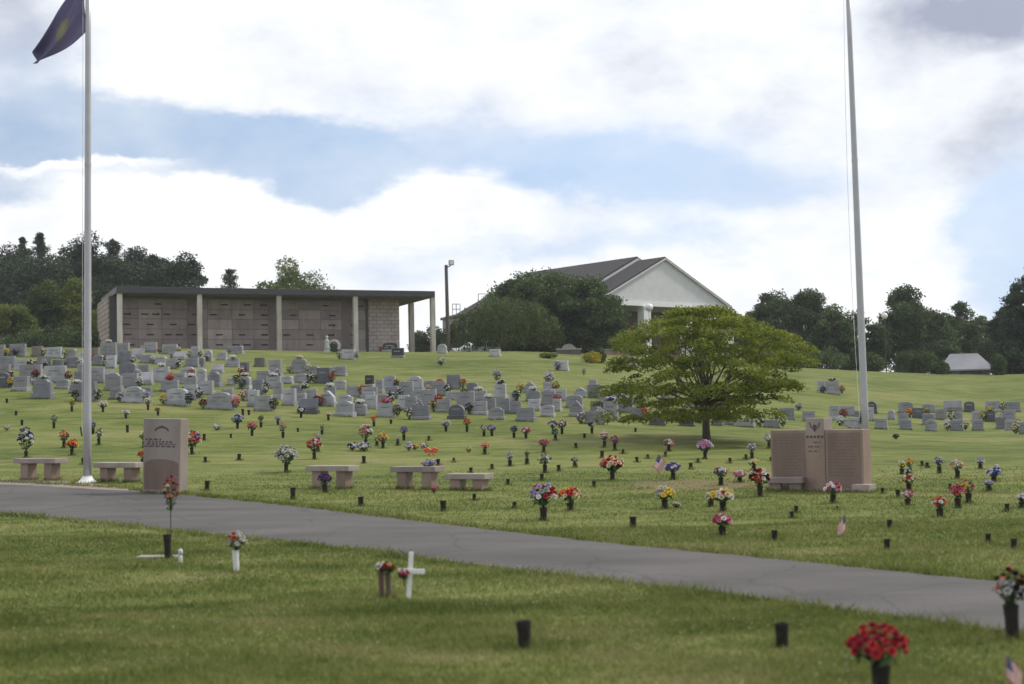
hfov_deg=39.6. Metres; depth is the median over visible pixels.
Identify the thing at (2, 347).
headstone
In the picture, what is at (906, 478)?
bouquet
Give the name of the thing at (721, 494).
bouquet
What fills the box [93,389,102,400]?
bouquet
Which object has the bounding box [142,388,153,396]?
headstone
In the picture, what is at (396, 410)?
bouquet
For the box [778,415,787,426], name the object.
bouquet
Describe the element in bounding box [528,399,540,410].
headstone
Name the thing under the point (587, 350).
oak undergrowth
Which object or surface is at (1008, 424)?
headstone
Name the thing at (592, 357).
shrub
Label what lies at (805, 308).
broadleaf tree
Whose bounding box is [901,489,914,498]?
bouquet
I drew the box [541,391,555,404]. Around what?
headstone
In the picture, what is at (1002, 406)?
bouquet
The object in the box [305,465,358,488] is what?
bench
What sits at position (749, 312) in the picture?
broadleaf tree
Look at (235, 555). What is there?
grave vase
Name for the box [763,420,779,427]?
headstone
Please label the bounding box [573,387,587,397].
headstone
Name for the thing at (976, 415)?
headstone
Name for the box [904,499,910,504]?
grave vase
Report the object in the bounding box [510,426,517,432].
bouquet
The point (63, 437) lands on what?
bouquet
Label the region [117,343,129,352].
headstone
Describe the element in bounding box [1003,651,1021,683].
stick flag
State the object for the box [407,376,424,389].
headstone
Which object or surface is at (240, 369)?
bouquet
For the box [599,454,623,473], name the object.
bouquet
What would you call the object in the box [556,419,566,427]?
bouquet
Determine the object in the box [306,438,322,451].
bouquet
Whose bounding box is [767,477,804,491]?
bench
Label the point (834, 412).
headstone
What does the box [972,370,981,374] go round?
door
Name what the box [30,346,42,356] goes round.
headstone
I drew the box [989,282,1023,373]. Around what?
pine tree
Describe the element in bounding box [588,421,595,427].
bouquet
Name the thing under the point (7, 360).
headstone
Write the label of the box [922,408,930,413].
bouquet
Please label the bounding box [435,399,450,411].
headstone
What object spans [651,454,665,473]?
stick flag
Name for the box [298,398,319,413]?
headstone
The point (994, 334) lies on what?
tree
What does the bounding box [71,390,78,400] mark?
bouquet
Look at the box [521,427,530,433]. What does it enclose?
bouquet
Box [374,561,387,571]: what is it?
bouquet
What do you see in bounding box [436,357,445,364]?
bouquet
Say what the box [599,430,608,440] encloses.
bouquet
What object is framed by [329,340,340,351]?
wreath
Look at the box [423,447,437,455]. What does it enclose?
ribbon bow
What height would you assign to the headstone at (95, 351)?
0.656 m
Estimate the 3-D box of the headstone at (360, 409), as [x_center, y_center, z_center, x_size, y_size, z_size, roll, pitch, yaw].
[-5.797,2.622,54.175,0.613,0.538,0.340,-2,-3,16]
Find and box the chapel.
[457,256,733,358]
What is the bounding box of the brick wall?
[603,349,629,355]
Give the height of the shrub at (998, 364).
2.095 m
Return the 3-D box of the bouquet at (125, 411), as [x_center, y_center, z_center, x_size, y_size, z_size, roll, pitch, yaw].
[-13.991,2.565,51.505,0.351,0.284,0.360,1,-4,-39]
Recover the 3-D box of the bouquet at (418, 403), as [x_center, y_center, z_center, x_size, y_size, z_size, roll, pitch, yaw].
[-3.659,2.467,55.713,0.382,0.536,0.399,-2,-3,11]
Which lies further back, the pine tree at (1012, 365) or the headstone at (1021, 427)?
the pine tree at (1012, 365)
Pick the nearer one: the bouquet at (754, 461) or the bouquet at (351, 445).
the bouquet at (754, 461)
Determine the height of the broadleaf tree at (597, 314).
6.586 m
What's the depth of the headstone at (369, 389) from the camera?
60.67 m
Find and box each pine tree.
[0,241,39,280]
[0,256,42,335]
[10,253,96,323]
[16,237,31,269]
[20,232,60,276]
[53,244,75,271]
[62,230,124,300]
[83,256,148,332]
[102,238,125,280]
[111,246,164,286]
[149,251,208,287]
[151,257,185,282]
[216,268,240,287]
[982,275,1023,373]
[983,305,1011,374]
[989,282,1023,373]
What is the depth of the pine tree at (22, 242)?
172.65 m
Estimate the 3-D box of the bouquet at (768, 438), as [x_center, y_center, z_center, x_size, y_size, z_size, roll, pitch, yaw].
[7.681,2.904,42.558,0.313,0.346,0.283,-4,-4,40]
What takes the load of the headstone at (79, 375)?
on the ground at (990, 445)
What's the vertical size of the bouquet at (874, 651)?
0.313 m
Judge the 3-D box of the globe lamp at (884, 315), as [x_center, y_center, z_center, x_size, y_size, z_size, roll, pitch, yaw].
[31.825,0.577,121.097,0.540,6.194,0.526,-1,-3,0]
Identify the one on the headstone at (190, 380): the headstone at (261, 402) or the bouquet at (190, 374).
the bouquet at (190, 374)
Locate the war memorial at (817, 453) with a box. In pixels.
[770,418,875,491]
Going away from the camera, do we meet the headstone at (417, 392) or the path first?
the path
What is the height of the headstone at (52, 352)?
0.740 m
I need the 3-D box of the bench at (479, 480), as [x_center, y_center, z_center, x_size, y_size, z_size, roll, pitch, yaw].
[-0.838,2.777,27.950,0.895,0.386,0.380,-3,-3,28]
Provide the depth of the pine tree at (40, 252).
160.55 m
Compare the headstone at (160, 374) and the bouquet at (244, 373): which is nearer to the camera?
the bouquet at (244, 373)
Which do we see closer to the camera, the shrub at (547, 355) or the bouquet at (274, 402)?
the bouquet at (274, 402)
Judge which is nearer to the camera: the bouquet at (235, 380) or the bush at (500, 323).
the bouquet at (235, 380)
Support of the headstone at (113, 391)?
on the ground at (990, 445)
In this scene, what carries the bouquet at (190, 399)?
on the ground at (990, 445)
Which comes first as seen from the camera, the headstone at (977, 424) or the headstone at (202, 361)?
the headstone at (977, 424)
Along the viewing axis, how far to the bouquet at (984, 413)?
65.49 m
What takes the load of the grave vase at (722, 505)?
on the ground at (990, 445)
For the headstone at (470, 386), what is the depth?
63.36 m
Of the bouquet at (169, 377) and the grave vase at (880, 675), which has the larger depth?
the bouquet at (169, 377)
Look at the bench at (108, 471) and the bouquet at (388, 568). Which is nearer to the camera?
the bouquet at (388, 568)
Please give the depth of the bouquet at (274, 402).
54.75 m
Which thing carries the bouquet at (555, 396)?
on the ground at (990, 445)
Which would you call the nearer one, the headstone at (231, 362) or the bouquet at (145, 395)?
the bouquet at (145, 395)
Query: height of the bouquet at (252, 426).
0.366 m
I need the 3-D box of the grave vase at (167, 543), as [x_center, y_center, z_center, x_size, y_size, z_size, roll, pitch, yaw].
[-3.979,2.381,16.432,0.096,0.315,0.094,-2,-2,0]
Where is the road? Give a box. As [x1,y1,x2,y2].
[0,484,1023,631]
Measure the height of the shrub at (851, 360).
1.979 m
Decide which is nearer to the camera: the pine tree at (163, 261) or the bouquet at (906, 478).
the bouquet at (906, 478)
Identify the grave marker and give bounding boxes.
[136,555,177,558]
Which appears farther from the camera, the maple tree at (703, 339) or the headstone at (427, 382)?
the headstone at (427, 382)
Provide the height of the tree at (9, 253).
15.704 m
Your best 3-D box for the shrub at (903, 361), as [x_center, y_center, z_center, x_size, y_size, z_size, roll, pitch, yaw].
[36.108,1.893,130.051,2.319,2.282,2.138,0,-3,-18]
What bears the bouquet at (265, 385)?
on the ground at (990, 445)
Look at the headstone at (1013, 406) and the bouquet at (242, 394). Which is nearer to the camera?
the bouquet at (242, 394)
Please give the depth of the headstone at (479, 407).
54.96 m
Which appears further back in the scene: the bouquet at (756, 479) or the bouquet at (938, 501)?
the bouquet at (756, 479)
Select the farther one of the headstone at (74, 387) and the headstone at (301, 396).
the headstone at (74, 387)
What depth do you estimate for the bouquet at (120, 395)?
57.24 m
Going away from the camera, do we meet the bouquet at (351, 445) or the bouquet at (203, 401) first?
the bouquet at (351, 445)
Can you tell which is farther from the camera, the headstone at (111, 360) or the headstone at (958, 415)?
the headstone at (111, 360)
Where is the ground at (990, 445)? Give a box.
[0,347,1023,683]
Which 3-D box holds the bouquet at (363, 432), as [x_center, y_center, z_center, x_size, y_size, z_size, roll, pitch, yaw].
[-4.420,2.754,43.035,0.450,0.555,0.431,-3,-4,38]
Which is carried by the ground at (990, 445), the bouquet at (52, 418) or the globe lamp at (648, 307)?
the globe lamp at (648, 307)
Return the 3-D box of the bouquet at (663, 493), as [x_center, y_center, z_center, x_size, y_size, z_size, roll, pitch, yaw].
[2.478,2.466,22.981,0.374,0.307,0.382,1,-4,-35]
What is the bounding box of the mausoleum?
[97,286,435,351]
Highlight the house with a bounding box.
[944,353,990,374]
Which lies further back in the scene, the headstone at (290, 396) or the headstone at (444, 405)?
the headstone at (290, 396)
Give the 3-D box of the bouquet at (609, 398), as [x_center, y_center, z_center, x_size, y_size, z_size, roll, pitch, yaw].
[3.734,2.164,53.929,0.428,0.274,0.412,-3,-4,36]
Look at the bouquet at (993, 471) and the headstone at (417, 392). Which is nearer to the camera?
the bouquet at (993, 471)
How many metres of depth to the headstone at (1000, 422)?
61.07 m
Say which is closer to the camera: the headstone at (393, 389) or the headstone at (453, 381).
the headstone at (393, 389)
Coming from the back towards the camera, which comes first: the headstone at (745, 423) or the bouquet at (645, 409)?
the bouquet at (645, 409)
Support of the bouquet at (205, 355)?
on the ground at (990, 445)
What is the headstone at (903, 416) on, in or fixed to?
on the ground at (990, 445)
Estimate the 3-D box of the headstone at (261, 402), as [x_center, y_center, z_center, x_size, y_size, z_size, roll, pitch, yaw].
[-9.601,2.416,55.035,0.775,0.683,0.340,-2,-3,22]
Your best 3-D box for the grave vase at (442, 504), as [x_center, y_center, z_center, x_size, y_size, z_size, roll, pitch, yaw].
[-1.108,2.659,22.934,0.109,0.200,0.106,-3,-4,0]
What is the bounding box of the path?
[0,479,127,490]
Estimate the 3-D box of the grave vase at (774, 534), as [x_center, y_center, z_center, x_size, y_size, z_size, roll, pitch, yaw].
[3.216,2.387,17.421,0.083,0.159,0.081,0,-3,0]
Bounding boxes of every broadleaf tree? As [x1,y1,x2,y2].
[0,303,43,343]
[19,277,62,345]
[45,276,97,346]
[252,255,337,289]
[406,325,445,351]
[481,270,558,351]
[494,267,633,351]
[571,286,627,348]
[734,288,807,362]
[734,311,752,355]
[776,287,848,367]
[805,309,857,369]
[844,310,871,370]
[865,322,894,371]
[868,283,942,372]
[917,339,964,372]
[928,313,961,373]
[939,300,984,356]
[962,314,994,371]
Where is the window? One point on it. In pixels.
(952, 372)
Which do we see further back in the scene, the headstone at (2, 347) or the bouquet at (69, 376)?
the headstone at (2, 347)
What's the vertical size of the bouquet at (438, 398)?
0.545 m
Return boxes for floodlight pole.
[445,260,453,351]
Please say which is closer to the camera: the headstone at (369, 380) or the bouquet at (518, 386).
the bouquet at (518, 386)
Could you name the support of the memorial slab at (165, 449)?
on the ground at (990, 445)
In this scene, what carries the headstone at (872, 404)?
on the ground at (990, 445)
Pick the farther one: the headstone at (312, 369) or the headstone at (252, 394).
the headstone at (312, 369)
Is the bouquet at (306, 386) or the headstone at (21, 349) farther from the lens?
the headstone at (21, 349)
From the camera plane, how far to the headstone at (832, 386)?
79.16 m
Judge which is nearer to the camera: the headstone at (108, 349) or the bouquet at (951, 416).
the bouquet at (951, 416)
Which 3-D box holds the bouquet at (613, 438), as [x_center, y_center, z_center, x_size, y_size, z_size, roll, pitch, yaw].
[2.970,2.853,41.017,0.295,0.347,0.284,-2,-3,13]
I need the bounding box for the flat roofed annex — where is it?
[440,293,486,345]
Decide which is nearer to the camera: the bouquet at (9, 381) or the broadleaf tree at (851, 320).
the bouquet at (9, 381)
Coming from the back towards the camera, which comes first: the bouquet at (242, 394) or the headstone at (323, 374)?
the headstone at (323, 374)
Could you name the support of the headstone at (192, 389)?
on the ground at (990, 445)
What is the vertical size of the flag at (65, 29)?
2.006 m
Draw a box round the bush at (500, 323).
[445,291,566,351]
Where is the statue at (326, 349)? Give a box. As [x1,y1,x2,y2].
[324,336,329,351]
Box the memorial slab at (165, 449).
[143,418,187,492]
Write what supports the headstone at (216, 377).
on the ground at (990, 445)
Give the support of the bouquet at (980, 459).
on the ground at (990, 445)
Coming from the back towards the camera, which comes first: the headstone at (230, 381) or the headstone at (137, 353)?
the headstone at (137, 353)
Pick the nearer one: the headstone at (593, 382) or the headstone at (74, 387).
the headstone at (74, 387)
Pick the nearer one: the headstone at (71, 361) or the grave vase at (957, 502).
the grave vase at (957, 502)
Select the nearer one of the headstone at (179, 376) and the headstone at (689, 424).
the headstone at (689, 424)
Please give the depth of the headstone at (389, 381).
64.01 m
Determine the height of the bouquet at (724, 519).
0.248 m
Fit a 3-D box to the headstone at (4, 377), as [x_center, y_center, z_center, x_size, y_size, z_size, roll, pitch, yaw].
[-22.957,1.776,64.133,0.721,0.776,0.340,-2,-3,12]
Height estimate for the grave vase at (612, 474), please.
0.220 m
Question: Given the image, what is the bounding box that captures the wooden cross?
[398,552,424,598]
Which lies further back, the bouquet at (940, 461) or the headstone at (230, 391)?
the headstone at (230, 391)
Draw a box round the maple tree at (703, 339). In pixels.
[588,304,821,441]
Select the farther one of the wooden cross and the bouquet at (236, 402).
the bouquet at (236, 402)
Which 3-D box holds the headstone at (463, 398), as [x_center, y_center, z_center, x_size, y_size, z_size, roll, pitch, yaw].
[-1.839,2.385,56.421,0.783,0.846,0.340,-2,-3,10]
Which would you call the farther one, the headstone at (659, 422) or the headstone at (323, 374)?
the headstone at (323, 374)
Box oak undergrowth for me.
[441,326,633,355]
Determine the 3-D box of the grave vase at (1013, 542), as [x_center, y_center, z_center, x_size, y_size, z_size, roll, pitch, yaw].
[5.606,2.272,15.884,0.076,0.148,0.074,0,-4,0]
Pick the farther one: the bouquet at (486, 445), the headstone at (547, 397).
the headstone at (547, 397)
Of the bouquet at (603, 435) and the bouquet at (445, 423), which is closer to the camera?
the bouquet at (603, 435)
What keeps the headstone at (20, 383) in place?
on the ground at (990, 445)
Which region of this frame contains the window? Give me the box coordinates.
[951,371,960,373]
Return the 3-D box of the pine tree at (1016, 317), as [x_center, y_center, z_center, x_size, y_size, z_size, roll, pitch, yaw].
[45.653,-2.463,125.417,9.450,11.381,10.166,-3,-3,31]
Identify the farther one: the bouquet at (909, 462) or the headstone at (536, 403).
the headstone at (536, 403)
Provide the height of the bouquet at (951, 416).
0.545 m
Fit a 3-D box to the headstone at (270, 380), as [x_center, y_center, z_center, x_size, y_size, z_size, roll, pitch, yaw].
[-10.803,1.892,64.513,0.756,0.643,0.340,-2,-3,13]
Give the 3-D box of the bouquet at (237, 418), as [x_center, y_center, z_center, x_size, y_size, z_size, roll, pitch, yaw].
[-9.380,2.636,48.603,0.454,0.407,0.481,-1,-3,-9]
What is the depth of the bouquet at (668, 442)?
40.58 m
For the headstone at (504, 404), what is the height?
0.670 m
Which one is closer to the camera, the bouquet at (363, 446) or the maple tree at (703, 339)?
the bouquet at (363, 446)
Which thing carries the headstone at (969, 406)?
on the ground at (990, 445)
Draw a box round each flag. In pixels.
[32,0,84,63]
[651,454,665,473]
[837,514,846,536]
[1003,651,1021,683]
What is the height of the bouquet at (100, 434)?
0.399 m
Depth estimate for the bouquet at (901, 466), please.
31.64 m
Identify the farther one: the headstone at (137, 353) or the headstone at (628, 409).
the headstone at (137, 353)
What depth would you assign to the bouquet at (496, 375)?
68.30 m
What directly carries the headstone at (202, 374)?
on the ground at (990, 445)
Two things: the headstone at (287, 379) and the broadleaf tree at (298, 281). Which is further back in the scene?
the broadleaf tree at (298, 281)
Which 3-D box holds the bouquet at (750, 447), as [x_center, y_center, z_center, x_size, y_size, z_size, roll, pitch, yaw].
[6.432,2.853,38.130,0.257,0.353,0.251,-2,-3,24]
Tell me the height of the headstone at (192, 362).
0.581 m
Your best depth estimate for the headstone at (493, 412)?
52.66 m
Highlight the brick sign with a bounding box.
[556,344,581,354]
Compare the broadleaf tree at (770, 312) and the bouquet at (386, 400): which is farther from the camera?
the broadleaf tree at (770, 312)
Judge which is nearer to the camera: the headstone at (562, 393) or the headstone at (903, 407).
the headstone at (562, 393)
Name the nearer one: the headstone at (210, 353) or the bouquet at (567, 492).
the bouquet at (567, 492)
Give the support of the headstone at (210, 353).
on the ground at (990, 445)
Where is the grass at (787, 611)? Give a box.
[0,466,1023,683]
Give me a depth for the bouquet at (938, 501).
20.57 m
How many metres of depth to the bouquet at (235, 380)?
65.30 m
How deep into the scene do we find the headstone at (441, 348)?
99.89 m
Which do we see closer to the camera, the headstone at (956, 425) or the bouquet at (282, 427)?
the bouquet at (282, 427)
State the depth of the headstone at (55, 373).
66.08 m
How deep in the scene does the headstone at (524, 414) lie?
52.01 m
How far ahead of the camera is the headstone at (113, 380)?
62.24 m
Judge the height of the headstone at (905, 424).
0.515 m
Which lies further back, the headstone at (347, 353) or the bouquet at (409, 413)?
the headstone at (347, 353)
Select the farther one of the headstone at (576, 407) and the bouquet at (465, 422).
the headstone at (576, 407)
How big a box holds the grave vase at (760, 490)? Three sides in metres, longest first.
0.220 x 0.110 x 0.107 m
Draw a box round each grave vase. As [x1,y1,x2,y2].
[163,534,170,558]
[205,481,209,489]
[232,550,238,572]
[284,464,288,472]
[290,487,295,498]
[322,484,326,491]
[358,497,363,505]
[378,571,384,597]
[384,572,391,597]
[440,500,445,511]
[515,620,530,648]
[539,507,546,520]
[566,503,573,510]
[610,471,614,479]
[629,517,635,527]
[661,499,667,508]
[718,477,723,485]
[718,526,725,535]
[719,502,725,510]
[757,486,762,496]
[771,530,777,539]
[774,622,788,647]
[830,494,835,502]
[870,664,890,683]
[883,539,889,549]
[887,520,891,527]
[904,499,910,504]
[906,484,911,489]
[936,508,942,516]
[954,498,960,507]
[955,471,959,477]
[965,493,971,502]
[985,534,990,542]
[1002,604,1019,639]
[1010,538,1016,548]
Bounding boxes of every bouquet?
[7,377,12,386]
[16,427,33,450]
[26,359,36,363]
[31,369,39,378]
[38,374,47,378]
[50,414,57,422]
[58,430,69,440]
[64,371,71,379]
[64,439,78,448]
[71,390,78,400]
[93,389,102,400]
[94,428,103,438]
[97,400,108,406]
[115,391,123,401]
[120,409,130,414]
[135,376,143,386]
[137,450,142,458]
[141,390,150,402]
[144,397,152,404]
[159,393,166,403]
[163,475,179,533]
[165,375,173,379]
[175,359,182,367]
[185,392,193,405]
[186,373,195,376]
[188,430,201,447]
[195,388,203,397]
[198,397,206,408]
[203,352,209,361]
[213,423,220,429]
[227,530,247,550]
[231,396,240,407]
[231,413,243,422]
[232,375,239,384]
[237,366,244,372]
[237,379,245,388]
[238,390,246,400]
[240,372,248,375]
[247,421,257,429]
[261,382,269,393]
[269,398,278,409]
[274,445,298,463]
[279,421,286,431]
[285,363,292,372]
[296,407,305,412]
[300,382,309,388]
[306,371,313,382]
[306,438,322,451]
[316,394,324,405]
[317,473,331,484]
[328,372,335,381]
[347,442,356,450]
[355,399,364,403]
[357,442,370,450]
[358,424,372,439]
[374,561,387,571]
[377,432,388,441]
[380,398,391,402]
[381,561,395,579]
[387,391,395,402]
[392,404,401,415]
[393,379,400,386]
[395,388,403,394]
[397,568,408,585]
[400,426,407,434]
[404,408,412,418]
[404,441,412,450]
[414,398,422,404]
[420,442,428,448]
[421,458,436,465]
[428,400,436,411]
[434,393,443,399]
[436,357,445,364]
[440,420,450,426]
[444,384,452,391]
[459,379,466,387]
[463,418,470,425]
[464,403,473,413]
[474,386,482,390]
[480,442,488,449]
[483,393,493,397]
[487,424,495,430]
[492,368,501,380]
[496,379,504,383]
[506,451,512,459]
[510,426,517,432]
[512,390,520,400]
[516,383,523,391]
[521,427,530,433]
[528,386,537,390]
[529,483,556,506]
[537,452,551,464]
[539,439,549,446]
[543,370,555,381]
[547,419,556,427]
[552,381,559,388]
[552,428,558,434]
[553,394,561,399]
[554,362,559,369]
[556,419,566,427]
[558,487,581,503]
[576,412,584,423]
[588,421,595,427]
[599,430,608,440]
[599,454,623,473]
[605,396,615,400]
[610,435,619,444]
[641,407,651,418]
[653,485,675,499]
[662,439,674,446]
[664,462,680,472]
[671,501,680,506]
[696,439,713,452]
[705,492,714,500]
[709,487,733,502]
[712,513,732,526]
[713,466,727,477]
[733,470,746,477]
[747,442,755,451]
[748,458,759,465]
[749,468,769,485]
[754,415,764,426]
[764,433,770,441]
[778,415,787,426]
[794,402,803,408]
[823,481,841,494]
[835,415,844,425]
[839,409,847,417]
[845,621,909,667]
[897,460,905,468]
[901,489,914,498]
[902,473,915,483]
[905,408,912,417]
[905,458,913,467]
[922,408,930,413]
[931,496,947,508]
[934,457,944,465]
[942,419,950,430]
[947,411,954,419]
[949,459,963,470]
[949,483,966,497]
[960,419,969,430]
[961,478,974,492]
[976,457,984,463]
[979,411,987,420]
[984,479,993,485]
[986,468,1001,477]
[992,565,1023,605]
[999,402,1005,409]
[1011,422,1019,433]
[1015,493,1023,501]
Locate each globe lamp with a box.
[645,304,652,346]
[881,312,887,371]
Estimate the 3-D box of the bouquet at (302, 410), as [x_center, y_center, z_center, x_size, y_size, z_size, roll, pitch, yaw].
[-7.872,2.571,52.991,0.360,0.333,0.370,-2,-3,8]
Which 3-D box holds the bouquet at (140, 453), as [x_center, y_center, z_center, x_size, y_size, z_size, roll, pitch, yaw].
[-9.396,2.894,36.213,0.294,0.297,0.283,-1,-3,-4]
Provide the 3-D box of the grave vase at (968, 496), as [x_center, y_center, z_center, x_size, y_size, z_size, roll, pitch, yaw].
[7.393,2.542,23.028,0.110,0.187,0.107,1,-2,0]
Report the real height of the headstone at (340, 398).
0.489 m
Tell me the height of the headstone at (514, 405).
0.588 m
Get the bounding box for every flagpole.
[76,0,97,482]
[844,0,868,428]
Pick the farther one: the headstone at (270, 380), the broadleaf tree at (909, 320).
the broadleaf tree at (909, 320)
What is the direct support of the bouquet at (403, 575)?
attached to the wooden cross
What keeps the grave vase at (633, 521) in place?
on the ground at (990, 445)
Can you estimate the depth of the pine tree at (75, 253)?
155.80 m
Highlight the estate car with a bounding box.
[450,341,501,351]
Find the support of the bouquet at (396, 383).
on the ground at (990, 445)
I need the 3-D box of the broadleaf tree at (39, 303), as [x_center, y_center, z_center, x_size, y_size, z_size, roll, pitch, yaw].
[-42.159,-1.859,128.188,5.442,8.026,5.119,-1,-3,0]
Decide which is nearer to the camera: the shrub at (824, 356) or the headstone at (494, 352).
the headstone at (494, 352)
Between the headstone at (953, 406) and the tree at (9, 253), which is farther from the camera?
the tree at (9, 253)
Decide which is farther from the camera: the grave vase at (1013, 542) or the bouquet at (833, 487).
the bouquet at (833, 487)
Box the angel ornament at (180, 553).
[178,549,182,562]
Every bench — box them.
[13,458,67,480]
[93,462,142,481]
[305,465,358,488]
[390,466,443,488]
[445,473,493,490]
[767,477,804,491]
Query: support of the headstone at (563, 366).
on the ground at (990, 445)
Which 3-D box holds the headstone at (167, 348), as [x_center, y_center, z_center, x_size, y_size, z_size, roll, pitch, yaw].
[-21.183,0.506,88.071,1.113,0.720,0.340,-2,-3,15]
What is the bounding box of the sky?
[0,0,1023,373]
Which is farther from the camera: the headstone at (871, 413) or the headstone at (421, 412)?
the headstone at (871, 413)
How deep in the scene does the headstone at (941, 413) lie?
65.99 m
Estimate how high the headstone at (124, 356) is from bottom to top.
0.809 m
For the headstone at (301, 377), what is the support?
on the ground at (990, 445)
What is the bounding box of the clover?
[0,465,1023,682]
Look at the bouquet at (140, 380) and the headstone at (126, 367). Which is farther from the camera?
the headstone at (126, 367)
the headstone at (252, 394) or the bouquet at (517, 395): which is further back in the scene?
the bouquet at (517, 395)
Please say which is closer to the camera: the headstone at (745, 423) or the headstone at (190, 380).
the headstone at (745, 423)
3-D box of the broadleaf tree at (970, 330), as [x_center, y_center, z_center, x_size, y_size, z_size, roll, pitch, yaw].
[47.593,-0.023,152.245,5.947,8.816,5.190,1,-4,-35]
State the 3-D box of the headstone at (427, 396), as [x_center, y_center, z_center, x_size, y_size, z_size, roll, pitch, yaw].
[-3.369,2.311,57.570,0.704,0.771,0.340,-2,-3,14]
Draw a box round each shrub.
[0,328,44,347]
[28,323,83,347]
[70,331,83,347]
[81,329,98,347]
[539,352,557,357]
[581,351,601,362]
[589,347,606,363]
[738,348,777,364]
[793,346,849,369]
[839,351,858,369]
[854,351,885,371]
[895,350,919,372]
[908,348,938,372]
[930,360,949,374]
[990,353,1007,374]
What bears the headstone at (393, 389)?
on the ground at (990, 445)
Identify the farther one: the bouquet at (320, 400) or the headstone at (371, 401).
the bouquet at (320, 400)
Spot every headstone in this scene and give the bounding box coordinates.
[0,345,5,355]
[0,356,15,367]
[0,365,10,372]
[0,373,11,387]
[8,344,27,355]
[11,376,31,390]
[14,359,29,369]
[19,364,42,379]
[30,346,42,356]
[31,379,54,398]
[35,356,51,367]
[44,366,66,381]
[45,347,63,357]
[52,360,65,365]
[56,379,70,388]
[65,349,78,357]
[66,357,79,367]
[68,384,78,392]
[73,371,83,382]
[77,362,83,370]
[77,382,98,401]
[91,348,99,355]
[91,355,103,365]
[91,367,104,382]
[100,342,117,355]
[104,373,123,389]
[105,355,117,367]
[105,370,115,375]
[108,388,123,399]
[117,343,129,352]
[117,351,131,363]
[119,362,136,375]
[121,386,144,402]
[122,373,140,387]
[132,348,144,358]
[138,365,150,374]
[139,354,153,362]
[139,372,153,384]
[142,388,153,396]
[144,342,158,352]
[153,367,169,381]
[154,356,166,363]
[159,380,180,390]
[161,344,177,353]
[165,359,178,368]
[165,389,188,405]
[173,351,185,359]
[173,373,186,383]
[180,367,196,376]
[182,377,197,387]
[183,358,200,366]
[184,385,199,399]
[190,346,199,357]
[197,357,206,366]
[197,369,206,380]
[198,381,215,394]
[205,350,213,361]
[205,392,235,409]
[207,372,222,386]
[210,364,224,372]
[216,352,228,359]
[222,388,235,396]
[224,358,239,366]
[226,378,235,384]
[230,346,244,353]
[237,376,251,388]
[239,362,250,375]
[245,389,255,400]
[247,390,259,406]
[252,380,264,394]
[253,358,266,366]
[253,395,274,410]
[255,370,269,381]
[266,376,281,388]
[269,360,283,376]
[273,382,282,398]
[282,376,293,383]
[282,389,297,405]
[290,359,308,372]
[291,385,303,392]
[293,373,309,382]
[297,393,306,404]
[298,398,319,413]
[302,389,318,398]
[308,366,318,376]
[315,368,332,383]
[320,391,337,406]
[324,387,337,396]
[334,366,347,375]
[334,380,346,388]
[334,401,356,416]
[337,395,353,402]
[340,349,355,359]
[346,386,359,396]
[355,404,368,415]
[360,387,377,396]
[361,392,374,403]
[364,375,375,386]
[365,395,377,408]
[376,379,384,392]
[376,403,395,416]
[377,394,390,402]
[382,343,396,351]
[384,376,395,388]
[386,386,398,398]
[391,348,404,357]
[398,395,409,409]
[399,381,413,395]
[404,396,417,410]
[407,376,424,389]
[411,405,431,419]
[412,389,424,399]
[421,389,436,406]
[424,380,435,388]
[431,381,445,395]
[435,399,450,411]
[437,344,447,352]
[444,391,459,399]
[447,375,461,388]
[447,405,466,418]
[456,391,474,410]
[465,383,477,390]
[471,401,487,414]
[475,391,486,400]
[481,398,495,408]
[487,407,505,419]
[489,349,500,356]
[493,384,507,397]
[496,398,509,412]
[509,401,521,413]
[510,391,520,400]
[515,407,536,421]
[522,382,536,392]
[525,391,541,401]
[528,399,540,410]
[540,405,555,416]
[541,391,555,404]
[542,382,553,390]
[550,389,566,400]
[553,399,562,410]
[555,360,569,370]
[565,395,583,407]
[568,401,584,416]
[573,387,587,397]
[583,411,604,424]
[587,384,600,397]
[589,380,597,384]
[590,401,602,410]
[598,395,613,400]
[603,401,619,419]
[617,398,633,412]
[632,407,643,418]
[648,417,666,425]
[679,420,695,426]
[712,419,723,425]
[723,419,734,424]
[736,419,755,427]
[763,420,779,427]
[779,408,794,420]
[802,411,814,421]
[817,380,824,390]
[825,381,839,394]
[829,405,839,419]
[840,406,854,415]
[843,418,848,425]
[848,417,860,428]
[854,411,860,416]
[868,401,877,413]
[868,407,874,420]
[875,418,888,429]
[887,410,895,419]
[897,402,912,413]
[898,413,907,424]
[899,420,911,429]
[912,408,923,418]
[922,404,934,412]
[922,414,933,424]
[925,419,937,431]
[934,409,947,419]
[943,400,962,411]
[949,420,962,430]
[954,411,962,419]
[964,402,974,411]
[971,411,980,420]
[972,420,983,430]
[984,401,1000,411]
[984,411,995,421]
[995,417,1006,428]
[1002,410,1016,421]
[1004,420,1013,430]
[1005,402,1020,411]
[1019,422,1023,433]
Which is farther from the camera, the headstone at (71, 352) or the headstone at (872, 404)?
the headstone at (71, 352)
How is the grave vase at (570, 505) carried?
on the ground at (990, 445)
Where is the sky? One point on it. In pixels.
(367, 144)
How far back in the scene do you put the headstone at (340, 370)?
71.73 m
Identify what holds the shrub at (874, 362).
on the ground at (990, 445)
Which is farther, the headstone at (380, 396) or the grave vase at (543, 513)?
the headstone at (380, 396)
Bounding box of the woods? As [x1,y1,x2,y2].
[705,328,1022,374]
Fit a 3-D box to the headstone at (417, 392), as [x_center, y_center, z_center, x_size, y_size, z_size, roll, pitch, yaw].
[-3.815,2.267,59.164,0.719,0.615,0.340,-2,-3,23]
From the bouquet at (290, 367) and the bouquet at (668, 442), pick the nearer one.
the bouquet at (668, 442)

